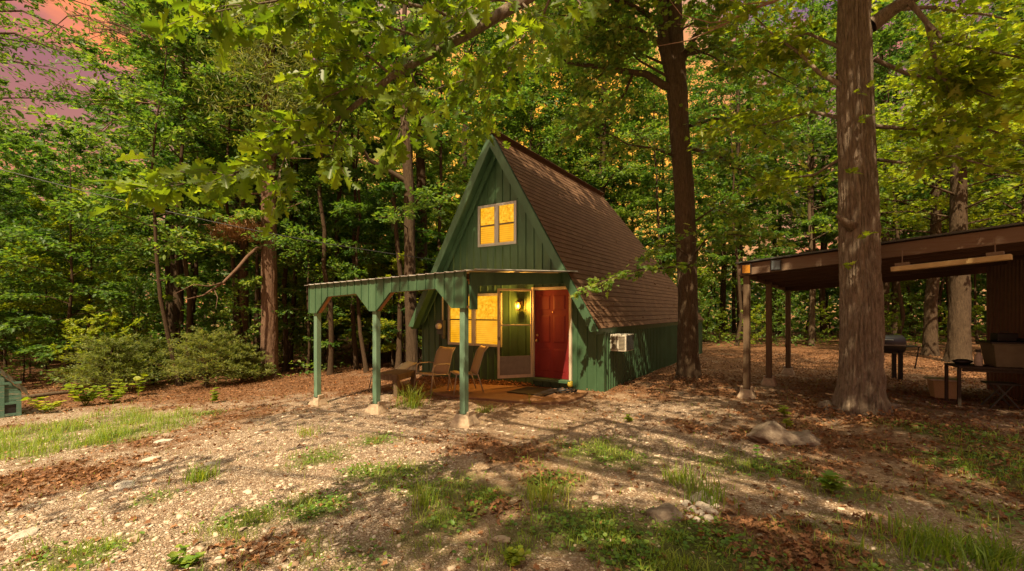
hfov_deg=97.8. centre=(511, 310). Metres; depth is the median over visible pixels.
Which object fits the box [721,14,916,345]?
hardwood tree
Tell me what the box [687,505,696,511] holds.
white stone
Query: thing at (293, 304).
slender tree
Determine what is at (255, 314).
hardwood tree
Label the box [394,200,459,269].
understory tree
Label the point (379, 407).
footing block
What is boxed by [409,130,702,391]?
cabin
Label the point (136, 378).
leafy weed
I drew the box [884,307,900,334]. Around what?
sapling
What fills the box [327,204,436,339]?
understory tree
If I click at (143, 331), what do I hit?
sapling
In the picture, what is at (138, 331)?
sapling
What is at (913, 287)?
understory tree
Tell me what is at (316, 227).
hardwood tree
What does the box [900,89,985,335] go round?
slender tree
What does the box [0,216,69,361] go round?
understory tree
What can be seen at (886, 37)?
slender tree
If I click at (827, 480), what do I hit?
seedling
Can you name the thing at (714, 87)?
hardwood tree
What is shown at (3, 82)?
hardwood tree
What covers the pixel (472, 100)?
hardwood tree
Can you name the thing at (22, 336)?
sapling
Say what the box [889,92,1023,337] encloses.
hardwood tree
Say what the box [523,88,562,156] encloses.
hardwood tree
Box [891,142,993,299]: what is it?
slender tree
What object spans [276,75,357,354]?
slender tree
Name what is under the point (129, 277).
understory tree
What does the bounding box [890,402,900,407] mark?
rock
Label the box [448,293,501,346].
window
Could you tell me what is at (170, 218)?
slender tree
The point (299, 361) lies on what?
undergrowth
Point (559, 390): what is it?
garden hose
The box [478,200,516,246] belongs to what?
window
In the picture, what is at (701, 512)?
white stone
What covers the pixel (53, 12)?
sky
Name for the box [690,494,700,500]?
white stone
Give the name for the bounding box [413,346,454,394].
patio chair
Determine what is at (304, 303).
understory tree
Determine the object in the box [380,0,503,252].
slender tree
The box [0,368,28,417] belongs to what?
dog house
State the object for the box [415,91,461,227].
hardwood tree
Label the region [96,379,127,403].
leafy weed
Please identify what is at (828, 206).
slender tree
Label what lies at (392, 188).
slender tree
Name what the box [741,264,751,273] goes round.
flood light
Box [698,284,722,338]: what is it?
sapling
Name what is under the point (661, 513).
rock
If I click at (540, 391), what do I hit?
door mat
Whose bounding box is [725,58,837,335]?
hardwood tree
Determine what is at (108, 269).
understory tree
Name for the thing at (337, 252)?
slender tree
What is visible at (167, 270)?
hardwood tree
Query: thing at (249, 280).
slender tree
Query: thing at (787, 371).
footing block
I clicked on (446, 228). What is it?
understory tree
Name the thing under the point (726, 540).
ground cover
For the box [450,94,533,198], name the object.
hardwood tree
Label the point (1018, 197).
slender tree
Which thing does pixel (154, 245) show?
slender tree
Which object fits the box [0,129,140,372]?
understory tree
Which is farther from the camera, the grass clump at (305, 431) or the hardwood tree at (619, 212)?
the hardwood tree at (619, 212)
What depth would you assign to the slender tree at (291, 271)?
22.65 m
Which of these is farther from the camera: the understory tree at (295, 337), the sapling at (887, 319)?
the understory tree at (295, 337)
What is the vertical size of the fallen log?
0.150 m
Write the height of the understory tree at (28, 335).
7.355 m
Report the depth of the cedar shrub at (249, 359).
13.07 m
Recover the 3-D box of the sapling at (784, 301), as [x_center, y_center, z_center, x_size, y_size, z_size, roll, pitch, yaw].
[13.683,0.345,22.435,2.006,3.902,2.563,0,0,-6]
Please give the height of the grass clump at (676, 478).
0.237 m
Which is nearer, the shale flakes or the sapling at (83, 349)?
the shale flakes
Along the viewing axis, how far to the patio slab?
9.22 m
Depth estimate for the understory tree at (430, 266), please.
18.72 m
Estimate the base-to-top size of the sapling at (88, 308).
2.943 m
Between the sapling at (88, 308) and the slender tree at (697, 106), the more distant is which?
the slender tree at (697, 106)
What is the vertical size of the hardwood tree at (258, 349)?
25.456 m
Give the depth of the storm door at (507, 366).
10.33 m
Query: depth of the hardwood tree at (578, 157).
25.65 m
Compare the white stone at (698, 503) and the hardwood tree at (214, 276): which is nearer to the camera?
the white stone at (698, 503)
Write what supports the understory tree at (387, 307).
on the ground at (542, 435)
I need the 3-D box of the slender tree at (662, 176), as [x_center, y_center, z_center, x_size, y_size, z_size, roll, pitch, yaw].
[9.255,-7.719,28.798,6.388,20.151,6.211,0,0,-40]
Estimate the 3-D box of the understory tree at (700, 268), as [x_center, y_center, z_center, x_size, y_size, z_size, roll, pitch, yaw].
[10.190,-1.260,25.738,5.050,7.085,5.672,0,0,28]
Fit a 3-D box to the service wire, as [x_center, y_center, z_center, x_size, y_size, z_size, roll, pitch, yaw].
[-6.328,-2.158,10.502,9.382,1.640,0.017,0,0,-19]
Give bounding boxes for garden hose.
[554,388,576,393]
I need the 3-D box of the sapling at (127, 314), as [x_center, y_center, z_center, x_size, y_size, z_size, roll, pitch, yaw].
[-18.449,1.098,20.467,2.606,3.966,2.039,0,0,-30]
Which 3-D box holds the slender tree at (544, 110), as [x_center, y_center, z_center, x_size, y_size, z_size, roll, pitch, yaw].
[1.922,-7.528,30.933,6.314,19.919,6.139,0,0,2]
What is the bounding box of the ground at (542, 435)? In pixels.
[0,315,1023,570]
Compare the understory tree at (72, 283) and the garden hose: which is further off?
the understory tree at (72, 283)
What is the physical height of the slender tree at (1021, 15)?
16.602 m
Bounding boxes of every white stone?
[681,500,691,505]
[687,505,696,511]
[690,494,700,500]
[695,501,704,506]
[695,509,704,515]
[700,503,712,511]
[703,495,715,503]
[703,514,714,521]
[706,508,718,514]
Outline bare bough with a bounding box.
[659,0,777,45]
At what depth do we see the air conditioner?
9.81 m
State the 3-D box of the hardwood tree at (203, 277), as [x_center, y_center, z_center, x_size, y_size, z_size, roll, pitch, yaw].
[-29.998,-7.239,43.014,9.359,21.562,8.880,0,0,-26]
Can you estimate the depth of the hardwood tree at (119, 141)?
22.26 m
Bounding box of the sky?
[0,0,1003,316]
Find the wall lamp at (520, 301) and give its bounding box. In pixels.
[516,298,522,310]
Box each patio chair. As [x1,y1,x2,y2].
[368,361,416,388]
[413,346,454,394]
[447,345,487,394]
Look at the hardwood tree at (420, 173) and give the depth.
16.85 m
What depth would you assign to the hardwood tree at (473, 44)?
24.12 m
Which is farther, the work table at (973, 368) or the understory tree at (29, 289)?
the understory tree at (29, 289)
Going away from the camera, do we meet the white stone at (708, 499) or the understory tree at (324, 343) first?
the white stone at (708, 499)
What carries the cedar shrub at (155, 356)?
on the ground at (542, 435)
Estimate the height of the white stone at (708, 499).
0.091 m
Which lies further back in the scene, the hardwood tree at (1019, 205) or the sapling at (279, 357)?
the hardwood tree at (1019, 205)
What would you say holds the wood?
on the ground at (542, 435)
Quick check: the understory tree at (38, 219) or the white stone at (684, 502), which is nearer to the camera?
the white stone at (684, 502)
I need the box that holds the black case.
[990,331,1018,341]
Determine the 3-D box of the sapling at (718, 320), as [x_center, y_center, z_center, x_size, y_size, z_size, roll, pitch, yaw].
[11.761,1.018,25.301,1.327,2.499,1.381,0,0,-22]
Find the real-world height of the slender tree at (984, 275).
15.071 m
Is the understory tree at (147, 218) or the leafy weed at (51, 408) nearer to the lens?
the leafy weed at (51, 408)
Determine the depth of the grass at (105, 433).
4.52 m
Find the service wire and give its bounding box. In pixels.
[0,169,434,259]
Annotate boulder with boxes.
[746,421,820,446]
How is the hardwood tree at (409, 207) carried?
on the ground at (542, 435)
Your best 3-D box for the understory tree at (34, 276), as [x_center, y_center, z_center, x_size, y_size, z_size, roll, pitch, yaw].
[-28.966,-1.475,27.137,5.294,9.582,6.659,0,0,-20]
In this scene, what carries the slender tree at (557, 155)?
on the ground at (542, 435)
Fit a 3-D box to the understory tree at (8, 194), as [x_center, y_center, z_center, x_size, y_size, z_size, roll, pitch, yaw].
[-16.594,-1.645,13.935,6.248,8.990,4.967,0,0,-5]
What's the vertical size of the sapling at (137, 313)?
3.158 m
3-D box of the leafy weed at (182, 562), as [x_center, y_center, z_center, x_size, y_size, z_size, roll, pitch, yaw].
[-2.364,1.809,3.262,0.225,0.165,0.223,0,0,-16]
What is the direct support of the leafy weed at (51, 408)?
on the ground at (542, 435)
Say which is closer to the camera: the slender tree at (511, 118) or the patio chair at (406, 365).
the patio chair at (406, 365)
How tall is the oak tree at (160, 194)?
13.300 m
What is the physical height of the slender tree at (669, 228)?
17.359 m
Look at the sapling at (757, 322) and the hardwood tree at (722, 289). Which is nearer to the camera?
the sapling at (757, 322)
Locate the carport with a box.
[735,222,1023,400]
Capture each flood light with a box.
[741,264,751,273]
[770,260,780,270]
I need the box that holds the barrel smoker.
[884,335,919,379]
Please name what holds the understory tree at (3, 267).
on the ground at (542, 435)
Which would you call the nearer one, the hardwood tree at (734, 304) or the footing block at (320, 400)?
the footing block at (320, 400)
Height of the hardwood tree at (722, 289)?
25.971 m
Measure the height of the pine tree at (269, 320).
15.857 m
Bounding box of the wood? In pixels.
[0,34,1014,351]
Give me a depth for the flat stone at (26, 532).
3.85 m
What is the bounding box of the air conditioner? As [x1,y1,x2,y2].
[610,333,633,351]
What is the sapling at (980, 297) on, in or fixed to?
on the ground at (542, 435)
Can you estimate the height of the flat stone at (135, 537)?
0.058 m
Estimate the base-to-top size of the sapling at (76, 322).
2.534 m
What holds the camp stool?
on the ground at (542, 435)
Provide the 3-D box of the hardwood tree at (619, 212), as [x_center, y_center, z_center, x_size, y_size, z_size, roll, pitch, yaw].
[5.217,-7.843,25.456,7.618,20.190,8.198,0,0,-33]
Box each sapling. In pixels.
[0,289,58,382]
[1,307,52,373]
[11,328,47,358]
[50,318,107,388]
[62,304,146,390]
[73,327,86,365]
[93,275,178,382]
[94,298,142,358]
[107,300,185,364]
[118,318,152,360]
[121,323,155,370]
[174,289,247,370]
[177,279,260,379]
[250,323,289,362]
[281,307,306,357]
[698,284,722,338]
[698,289,720,340]
[708,307,731,343]
[734,289,784,340]
[740,304,765,344]
[755,288,807,346]
[759,288,803,343]
[799,299,834,343]
[884,289,917,339]
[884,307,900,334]
[894,289,942,344]
[920,309,947,337]
[938,298,984,342]
[971,296,985,339]
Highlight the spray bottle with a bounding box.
[974,349,982,365]
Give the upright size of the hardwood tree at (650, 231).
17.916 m
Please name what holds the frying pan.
on the work table at (973, 368)
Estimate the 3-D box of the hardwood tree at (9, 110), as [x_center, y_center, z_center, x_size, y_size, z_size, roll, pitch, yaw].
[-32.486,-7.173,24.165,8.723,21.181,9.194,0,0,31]
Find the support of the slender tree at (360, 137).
on the ground at (542, 435)
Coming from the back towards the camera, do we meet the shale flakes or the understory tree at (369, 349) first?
the understory tree at (369, 349)
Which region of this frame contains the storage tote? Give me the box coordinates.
[975,340,1023,367]
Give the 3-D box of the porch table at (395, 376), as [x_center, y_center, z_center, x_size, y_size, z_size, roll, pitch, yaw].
[-2.659,1.674,10.249,0.603,0.550,0.840,0,0,18]
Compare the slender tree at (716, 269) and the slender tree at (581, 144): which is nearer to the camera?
the slender tree at (581, 144)
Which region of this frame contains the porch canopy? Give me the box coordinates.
[304,269,577,414]
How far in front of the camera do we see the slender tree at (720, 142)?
25.97 m
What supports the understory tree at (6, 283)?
on the ground at (542, 435)
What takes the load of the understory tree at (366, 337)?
on the ground at (542, 435)
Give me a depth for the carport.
8.60 m
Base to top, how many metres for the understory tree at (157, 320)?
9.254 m
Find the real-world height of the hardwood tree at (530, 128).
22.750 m
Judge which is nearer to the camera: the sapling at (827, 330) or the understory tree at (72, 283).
the understory tree at (72, 283)
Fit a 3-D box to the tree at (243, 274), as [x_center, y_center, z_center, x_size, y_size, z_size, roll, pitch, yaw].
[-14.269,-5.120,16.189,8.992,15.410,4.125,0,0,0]
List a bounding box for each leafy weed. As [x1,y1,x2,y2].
[20,396,66,412]
[62,383,100,405]
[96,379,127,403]
[128,373,148,395]
[166,544,205,567]
[209,387,220,403]
[502,545,530,566]
[752,445,762,472]
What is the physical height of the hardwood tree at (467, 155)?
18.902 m
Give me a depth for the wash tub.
8.52 m
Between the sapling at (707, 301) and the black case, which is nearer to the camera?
the black case
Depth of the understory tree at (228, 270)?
30.37 m
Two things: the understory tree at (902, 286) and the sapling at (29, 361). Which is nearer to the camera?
the sapling at (29, 361)
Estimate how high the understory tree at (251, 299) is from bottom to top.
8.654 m
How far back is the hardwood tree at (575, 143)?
30.39 m
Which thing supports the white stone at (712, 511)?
on the ground at (542, 435)
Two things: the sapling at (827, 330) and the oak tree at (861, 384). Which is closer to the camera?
the oak tree at (861, 384)
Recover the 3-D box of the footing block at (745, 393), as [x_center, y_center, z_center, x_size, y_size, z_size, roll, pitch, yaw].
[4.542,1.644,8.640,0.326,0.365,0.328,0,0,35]
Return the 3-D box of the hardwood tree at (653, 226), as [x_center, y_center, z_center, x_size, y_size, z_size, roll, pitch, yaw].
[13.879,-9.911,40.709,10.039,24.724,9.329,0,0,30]
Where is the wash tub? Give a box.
[923,376,964,398]
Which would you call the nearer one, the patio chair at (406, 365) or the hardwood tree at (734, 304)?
the patio chair at (406, 365)
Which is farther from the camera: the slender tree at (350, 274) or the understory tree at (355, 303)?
the understory tree at (355, 303)
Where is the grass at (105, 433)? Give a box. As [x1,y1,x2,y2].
[0,379,1023,570]
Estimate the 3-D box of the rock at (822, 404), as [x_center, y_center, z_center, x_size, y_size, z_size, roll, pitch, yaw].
[5.130,1.568,7.308,0.238,0.223,0.230,0,0,31]
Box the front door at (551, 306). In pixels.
[535,290,568,379]
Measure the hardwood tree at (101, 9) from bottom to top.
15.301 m
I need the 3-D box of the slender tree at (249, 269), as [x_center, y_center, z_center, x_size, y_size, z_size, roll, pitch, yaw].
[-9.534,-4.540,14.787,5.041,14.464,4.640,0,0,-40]
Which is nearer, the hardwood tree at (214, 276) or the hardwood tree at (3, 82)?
the hardwood tree at (3, 82)
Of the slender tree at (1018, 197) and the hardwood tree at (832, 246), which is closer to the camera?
the slender tree at (1018, 197)
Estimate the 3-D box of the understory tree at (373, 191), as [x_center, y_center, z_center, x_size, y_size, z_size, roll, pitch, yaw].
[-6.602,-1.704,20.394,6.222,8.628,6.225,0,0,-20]
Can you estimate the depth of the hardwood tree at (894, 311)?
27.39 m
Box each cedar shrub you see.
[45,332,172,394]
[115,333,187,384]
[137,325,254,387]
[214,343,275,383]
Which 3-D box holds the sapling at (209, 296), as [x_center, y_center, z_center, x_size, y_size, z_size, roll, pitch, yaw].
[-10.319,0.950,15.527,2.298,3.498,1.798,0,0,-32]
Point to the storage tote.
(1007, 354)
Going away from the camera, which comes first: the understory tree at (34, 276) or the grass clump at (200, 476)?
the grass clump at (200, 476)
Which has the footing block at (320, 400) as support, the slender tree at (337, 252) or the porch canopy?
the porch canopy
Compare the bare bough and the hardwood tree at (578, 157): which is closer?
the bare bough
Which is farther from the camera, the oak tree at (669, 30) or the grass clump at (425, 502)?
the oak tree at (669, 30)
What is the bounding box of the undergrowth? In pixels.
[1,327,982,387]
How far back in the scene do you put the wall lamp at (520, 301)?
10.61 m
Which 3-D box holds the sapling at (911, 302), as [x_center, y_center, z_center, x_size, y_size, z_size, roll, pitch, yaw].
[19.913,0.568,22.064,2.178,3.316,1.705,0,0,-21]
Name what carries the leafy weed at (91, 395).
on the ground at (542, 435)
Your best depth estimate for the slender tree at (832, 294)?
34.58 m
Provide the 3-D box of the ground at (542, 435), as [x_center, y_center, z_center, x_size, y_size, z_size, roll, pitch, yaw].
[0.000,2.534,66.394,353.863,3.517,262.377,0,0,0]
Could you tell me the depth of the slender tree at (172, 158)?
15.04 m
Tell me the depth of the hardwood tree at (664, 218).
26.66 m
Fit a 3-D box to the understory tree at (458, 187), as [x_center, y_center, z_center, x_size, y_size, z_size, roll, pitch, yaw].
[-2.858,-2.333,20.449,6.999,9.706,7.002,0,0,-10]
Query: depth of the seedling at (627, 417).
6.91 m
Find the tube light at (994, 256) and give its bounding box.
[890,237,1012,271]
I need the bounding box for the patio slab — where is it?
[430,384,587,404]
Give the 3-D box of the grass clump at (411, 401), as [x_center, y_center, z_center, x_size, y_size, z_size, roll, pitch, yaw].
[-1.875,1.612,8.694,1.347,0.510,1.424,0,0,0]
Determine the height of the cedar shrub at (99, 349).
1.787 m
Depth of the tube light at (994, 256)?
6.12 m
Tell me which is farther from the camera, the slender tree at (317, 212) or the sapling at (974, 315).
the slender tree at (317, 212)
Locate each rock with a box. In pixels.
[646,503,684,522]
[817,400,831,410]
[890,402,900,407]
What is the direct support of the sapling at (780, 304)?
on the ground at (542, 435)
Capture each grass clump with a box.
[168,460,229,486]
[294,422,328,437]
[390,383,436,408]
[396,473,442,513]
[475,404,494,413]
[515,470,575,514]
[657,459,707,489]
[667,464,739,515]
[836,499,1021,570]
[892,507,1023,570]
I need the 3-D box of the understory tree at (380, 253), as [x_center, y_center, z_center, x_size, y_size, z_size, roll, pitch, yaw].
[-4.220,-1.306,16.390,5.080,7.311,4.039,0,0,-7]
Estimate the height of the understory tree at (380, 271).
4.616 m
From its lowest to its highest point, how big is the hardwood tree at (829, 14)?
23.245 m
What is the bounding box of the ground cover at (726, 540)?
[0,405,1023,570]
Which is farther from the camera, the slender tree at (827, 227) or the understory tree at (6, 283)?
the slender tree at (827, 227)
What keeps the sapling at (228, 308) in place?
on the ground at (542, 435)
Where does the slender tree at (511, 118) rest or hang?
on the ground at (542, 435)
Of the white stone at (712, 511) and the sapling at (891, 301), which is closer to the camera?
the white stone at (712, 511)
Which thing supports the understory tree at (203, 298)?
on the ground at (542, 435)
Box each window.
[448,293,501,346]
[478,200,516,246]
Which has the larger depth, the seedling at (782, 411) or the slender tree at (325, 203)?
the slender tree at (325, 203)
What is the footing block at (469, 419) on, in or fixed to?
on the ground at (542, 435)
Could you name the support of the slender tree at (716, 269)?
on the ground at (542, 435)
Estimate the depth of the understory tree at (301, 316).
33.67 m
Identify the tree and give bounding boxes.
[0,0,111,83]
[0,0,112,211]
[0,53,35,224]
[0,115,203,386]
[0,128,96,355]
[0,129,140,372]
[0,142,89,349]
[0,183,175,370]
[0,192,77,367]
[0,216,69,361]
[0,216,131,369]
[0,227,143,362]
[0,263,49,351]
[2,196,87,317]
[5,206,89,357]
[7,184,155,356]
[18,0,239,386]
[18,0,251,343]
[22,190,153,333]
[38,0,255,364]
[43,211,150,331]
[48,0,233,357]
[75,0,253,359]
[76,212,186,335]
[87,0,260,381]
[88,0,362,356]
[88,0,609,237]
[100,0,256,376]
[108,0,358,358]
[114,239,185,336]
[119,4,253,368]
[123,0,310,373]
[144,77,240,335]
[146,62,301,352]
[146,205,208,308]
[152,123,218,329]
[155,240,254,337]
[157,0,312,343]
[160,0,341,379]
[180,0,327,342]
[188,219,288,338]
[196,1,369,371]
[215,245,304,323]
[226,153,366,373]
[227,223,321,350]
[231,3,345,367]
[231,123,251,342]
[235,139,373,362]
[249,218,379,338]
[251,253,355,366]
[251,254,321,340]
[257,0,405,374]
[259,0,398,369]
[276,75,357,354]
[277,140,368,344]
[278,0,415,369]
[278,270,325,345]
[280,0,423,372]
[281,213,403,346]
[282,126,353,354]
[287,73,376,350]
[302,179,435,357]
[306,0,517,374]
[308,0,470,368]
[308,184,403,352]
[323,250,421,353]
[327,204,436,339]
[332,0,508,361]
[332,228,393,345]
[335,183,438,366]
[346,86,403,341]
[348,246,428,344]
[354,107,431,313]
[355,250,425,361]
[359,207,438,317]
[360,0,478,362]
[365,130,414,313]
[366,141,475,296]
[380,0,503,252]
[382,237,442,335]
[385,109,455,275]
[387,220,450,329]
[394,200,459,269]
[398,3,559,196]
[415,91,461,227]
[427,189,458,260]
[430,20,542,224]
[433,28,513,180]
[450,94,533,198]
[469,0,608,166]
[479,107,535,154]
[483,1,612,193]
[488,0,835,380]
[503,76,566,169]
[512,0,657,206]
[514,66,564,161]
[521,0,673,247]
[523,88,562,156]
[524,118,575,167]
[549,16,667,250]
[552,80,608,172]
[564,13,694,239]
[565,87,630,204]
[571,102,630,224]
[595,151,629,217]
[596,95,674,247]
[609,41,720,264]
[613,178,654,234]
[615,50,709,264]
[617,0,1023,416]
[629,76,716,265]
[636,66,731,252]
[650,231,714,300]
[653,0,789,336]
[654,236,736,326]
[656,253,725,304]
[664,136,720,257]
[668,0,812,339]
[669,30,791,345]
[693,151,754,341]
[695,131,767,332]
[696,179,734,330]
[697,103,777,334]
[713,5,833,331]
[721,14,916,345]
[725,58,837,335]
[726,244,807,326]
[734,0,906,340]
[749,0,906,337]
[769,0,993,334]
[785,164,837,333]
[787,168,838,333]
[798,125,837,306]
[799,47,1023,355]
[801,73,915,247]
[803,140,891,240]
[816,0,958,334]
[818,6,975,334]
[872,0,1023,212]
[874,5,1023,363]
[877,63,927,335]
[877,69,1023,233]
[880,199,929,332]
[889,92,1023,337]
[890,236,938,327]
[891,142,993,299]
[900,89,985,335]
[911,220,987,319]
[928,0,1023,228]
[928,1,1023,224]
[928,189,985,329]
[929,4,1021,215]
[940,128,1019,343]
[946,10,1022,222]
[973,10,1023,201]
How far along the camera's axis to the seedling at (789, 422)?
6.38 m
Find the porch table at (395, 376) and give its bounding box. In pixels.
[380,369,415,396]
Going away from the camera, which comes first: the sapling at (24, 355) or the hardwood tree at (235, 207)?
the sapling at (24, 355)
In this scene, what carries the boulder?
on the ground at (542, 435)
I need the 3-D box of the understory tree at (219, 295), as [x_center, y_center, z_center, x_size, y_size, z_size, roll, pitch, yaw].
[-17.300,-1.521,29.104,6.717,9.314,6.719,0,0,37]
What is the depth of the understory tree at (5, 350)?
20.91 m
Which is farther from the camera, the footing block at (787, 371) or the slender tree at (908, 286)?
the slender tree at (908, 286)
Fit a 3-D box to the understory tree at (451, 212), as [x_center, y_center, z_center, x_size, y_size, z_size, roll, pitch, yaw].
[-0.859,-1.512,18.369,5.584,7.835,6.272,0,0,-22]
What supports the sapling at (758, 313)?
on the ground at (542, 435)
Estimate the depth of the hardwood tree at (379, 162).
42.22 m
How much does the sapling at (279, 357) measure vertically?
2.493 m
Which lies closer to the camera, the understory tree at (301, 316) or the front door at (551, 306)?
the front door at (551, 306)
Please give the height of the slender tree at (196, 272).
15.909 m
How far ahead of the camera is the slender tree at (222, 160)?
16.86 m
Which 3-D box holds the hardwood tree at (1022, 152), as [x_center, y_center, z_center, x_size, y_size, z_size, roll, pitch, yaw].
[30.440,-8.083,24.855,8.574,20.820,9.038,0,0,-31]
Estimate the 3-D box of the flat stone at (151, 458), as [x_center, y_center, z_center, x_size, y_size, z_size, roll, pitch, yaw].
[-4.785,1.967,5.917,0.133,0.062,0.236,0,0,29]
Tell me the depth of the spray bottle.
7.86 m
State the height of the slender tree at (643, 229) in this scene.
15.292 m
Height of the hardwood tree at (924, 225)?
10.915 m
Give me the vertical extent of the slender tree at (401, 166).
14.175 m
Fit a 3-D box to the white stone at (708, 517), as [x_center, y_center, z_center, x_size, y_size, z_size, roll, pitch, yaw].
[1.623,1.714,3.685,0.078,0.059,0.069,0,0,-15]
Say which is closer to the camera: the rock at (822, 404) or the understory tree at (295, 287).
the rock at (822, 404)
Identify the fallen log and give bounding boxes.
[22,390,72,398]
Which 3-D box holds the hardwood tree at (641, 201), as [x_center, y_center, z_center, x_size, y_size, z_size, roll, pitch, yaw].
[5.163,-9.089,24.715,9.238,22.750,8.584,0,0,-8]
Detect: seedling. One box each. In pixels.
[625,414,632,422]
[777,405,790,416]
[782,417,792,427]
[815,469,847,493]
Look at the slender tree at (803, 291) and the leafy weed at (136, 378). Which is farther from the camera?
the slender tree at (803, 291)
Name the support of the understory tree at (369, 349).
on the ground at (542, 435)
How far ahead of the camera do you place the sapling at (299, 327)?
22.54 m
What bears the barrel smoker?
on the ground at (542, 435)
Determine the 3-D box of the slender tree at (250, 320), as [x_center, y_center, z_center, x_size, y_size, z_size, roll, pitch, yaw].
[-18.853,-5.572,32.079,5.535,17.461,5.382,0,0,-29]
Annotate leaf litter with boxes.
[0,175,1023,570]
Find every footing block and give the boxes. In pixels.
[308,394,327,406]
[364,400,389,414]
[450,410,479,427]
[737,385,755,399]
[760,375,776,385]
[781,366,794,374]
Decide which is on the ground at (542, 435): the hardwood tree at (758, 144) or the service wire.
the hardwood tree at (758, 144)
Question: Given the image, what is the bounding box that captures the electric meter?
[435,297,445,376]
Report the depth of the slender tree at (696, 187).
39.63 m
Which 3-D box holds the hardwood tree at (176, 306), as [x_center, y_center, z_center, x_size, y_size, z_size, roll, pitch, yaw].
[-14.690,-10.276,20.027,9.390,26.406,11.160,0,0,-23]
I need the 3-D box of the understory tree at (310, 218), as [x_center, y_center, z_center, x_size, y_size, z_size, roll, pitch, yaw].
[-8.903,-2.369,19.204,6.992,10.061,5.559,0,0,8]
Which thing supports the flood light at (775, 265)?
attached to the carport
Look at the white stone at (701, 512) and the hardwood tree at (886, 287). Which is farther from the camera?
the hardwood tree at (886, 287)
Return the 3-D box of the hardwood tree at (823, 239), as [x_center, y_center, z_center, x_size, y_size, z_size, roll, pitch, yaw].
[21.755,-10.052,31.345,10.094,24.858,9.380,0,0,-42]
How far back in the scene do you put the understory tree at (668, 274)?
31.85 m
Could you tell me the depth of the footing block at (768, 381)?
10.07 m
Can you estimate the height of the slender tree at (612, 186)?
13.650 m
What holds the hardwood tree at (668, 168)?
on the ground at (542, 435)
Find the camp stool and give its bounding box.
[980,380,1021,408]
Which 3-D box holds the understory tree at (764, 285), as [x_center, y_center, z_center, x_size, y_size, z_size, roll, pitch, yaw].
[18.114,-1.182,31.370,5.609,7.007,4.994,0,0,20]
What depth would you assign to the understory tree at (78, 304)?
25.50 m
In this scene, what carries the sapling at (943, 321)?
on the ground at (542, 435)
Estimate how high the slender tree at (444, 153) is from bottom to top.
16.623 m
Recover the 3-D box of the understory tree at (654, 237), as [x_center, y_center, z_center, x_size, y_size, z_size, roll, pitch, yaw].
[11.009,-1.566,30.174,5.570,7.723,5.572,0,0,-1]
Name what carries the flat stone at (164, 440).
on the ground at (542, 435)
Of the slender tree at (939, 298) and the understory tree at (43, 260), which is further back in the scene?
the slender tree at (939, 298)
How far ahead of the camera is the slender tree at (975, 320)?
24.14 m
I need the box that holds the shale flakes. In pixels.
[0,397,1023,570]
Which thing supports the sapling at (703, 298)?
on the ground at (542, 435)
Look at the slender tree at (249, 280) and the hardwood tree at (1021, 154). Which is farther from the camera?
the hardwood tree at (1021, 154)
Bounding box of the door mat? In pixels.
[507,386,562,395]
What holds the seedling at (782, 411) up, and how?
on the ground at (542, 435)
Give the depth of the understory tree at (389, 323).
15.53 m
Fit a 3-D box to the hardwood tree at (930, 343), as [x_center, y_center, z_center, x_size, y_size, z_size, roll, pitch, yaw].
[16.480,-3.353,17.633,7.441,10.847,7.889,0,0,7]
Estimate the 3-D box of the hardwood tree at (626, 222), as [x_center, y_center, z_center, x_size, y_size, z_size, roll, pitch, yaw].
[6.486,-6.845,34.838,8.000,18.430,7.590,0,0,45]
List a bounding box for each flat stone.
[6,527,39,540]
[114,480,134,489]
[127,533,144,542]
[141,456,160,462]
[153,439,173,442]
[492,535,510,542]
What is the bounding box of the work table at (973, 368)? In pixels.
[944,363,1023,405]
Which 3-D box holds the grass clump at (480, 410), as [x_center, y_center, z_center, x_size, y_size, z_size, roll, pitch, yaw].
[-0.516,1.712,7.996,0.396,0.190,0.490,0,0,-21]
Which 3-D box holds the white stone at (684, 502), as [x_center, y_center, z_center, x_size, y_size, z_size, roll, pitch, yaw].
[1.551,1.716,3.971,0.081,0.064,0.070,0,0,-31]
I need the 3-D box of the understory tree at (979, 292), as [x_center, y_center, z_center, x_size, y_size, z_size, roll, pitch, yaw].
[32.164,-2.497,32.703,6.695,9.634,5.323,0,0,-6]
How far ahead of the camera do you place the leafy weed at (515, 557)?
3.14 m
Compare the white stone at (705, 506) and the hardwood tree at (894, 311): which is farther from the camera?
the hardwood tree at (894, 311)
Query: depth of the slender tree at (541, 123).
25.23 m
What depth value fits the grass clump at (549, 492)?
4.10 m
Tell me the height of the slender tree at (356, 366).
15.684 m
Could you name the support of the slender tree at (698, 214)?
on the ground at (542, 435)
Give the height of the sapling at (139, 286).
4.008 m
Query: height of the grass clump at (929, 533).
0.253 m
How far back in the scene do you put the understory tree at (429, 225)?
25.79 m
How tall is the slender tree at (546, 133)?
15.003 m
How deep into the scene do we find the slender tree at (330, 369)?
14.29 m
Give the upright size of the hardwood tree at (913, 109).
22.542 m
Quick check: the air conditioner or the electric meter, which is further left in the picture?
the electric meter
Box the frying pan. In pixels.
[951,359,973,364]
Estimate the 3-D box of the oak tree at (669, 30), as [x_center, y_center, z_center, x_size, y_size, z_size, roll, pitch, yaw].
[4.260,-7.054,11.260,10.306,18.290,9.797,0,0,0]
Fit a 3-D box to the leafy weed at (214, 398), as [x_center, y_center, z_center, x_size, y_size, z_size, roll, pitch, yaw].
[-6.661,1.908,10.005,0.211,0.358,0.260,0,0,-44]
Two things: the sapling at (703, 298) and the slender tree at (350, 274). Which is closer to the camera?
the slender tree at (350, 274)
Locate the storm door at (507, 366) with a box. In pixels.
[497,288,532,378]
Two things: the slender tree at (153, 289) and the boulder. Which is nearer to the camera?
the boulder

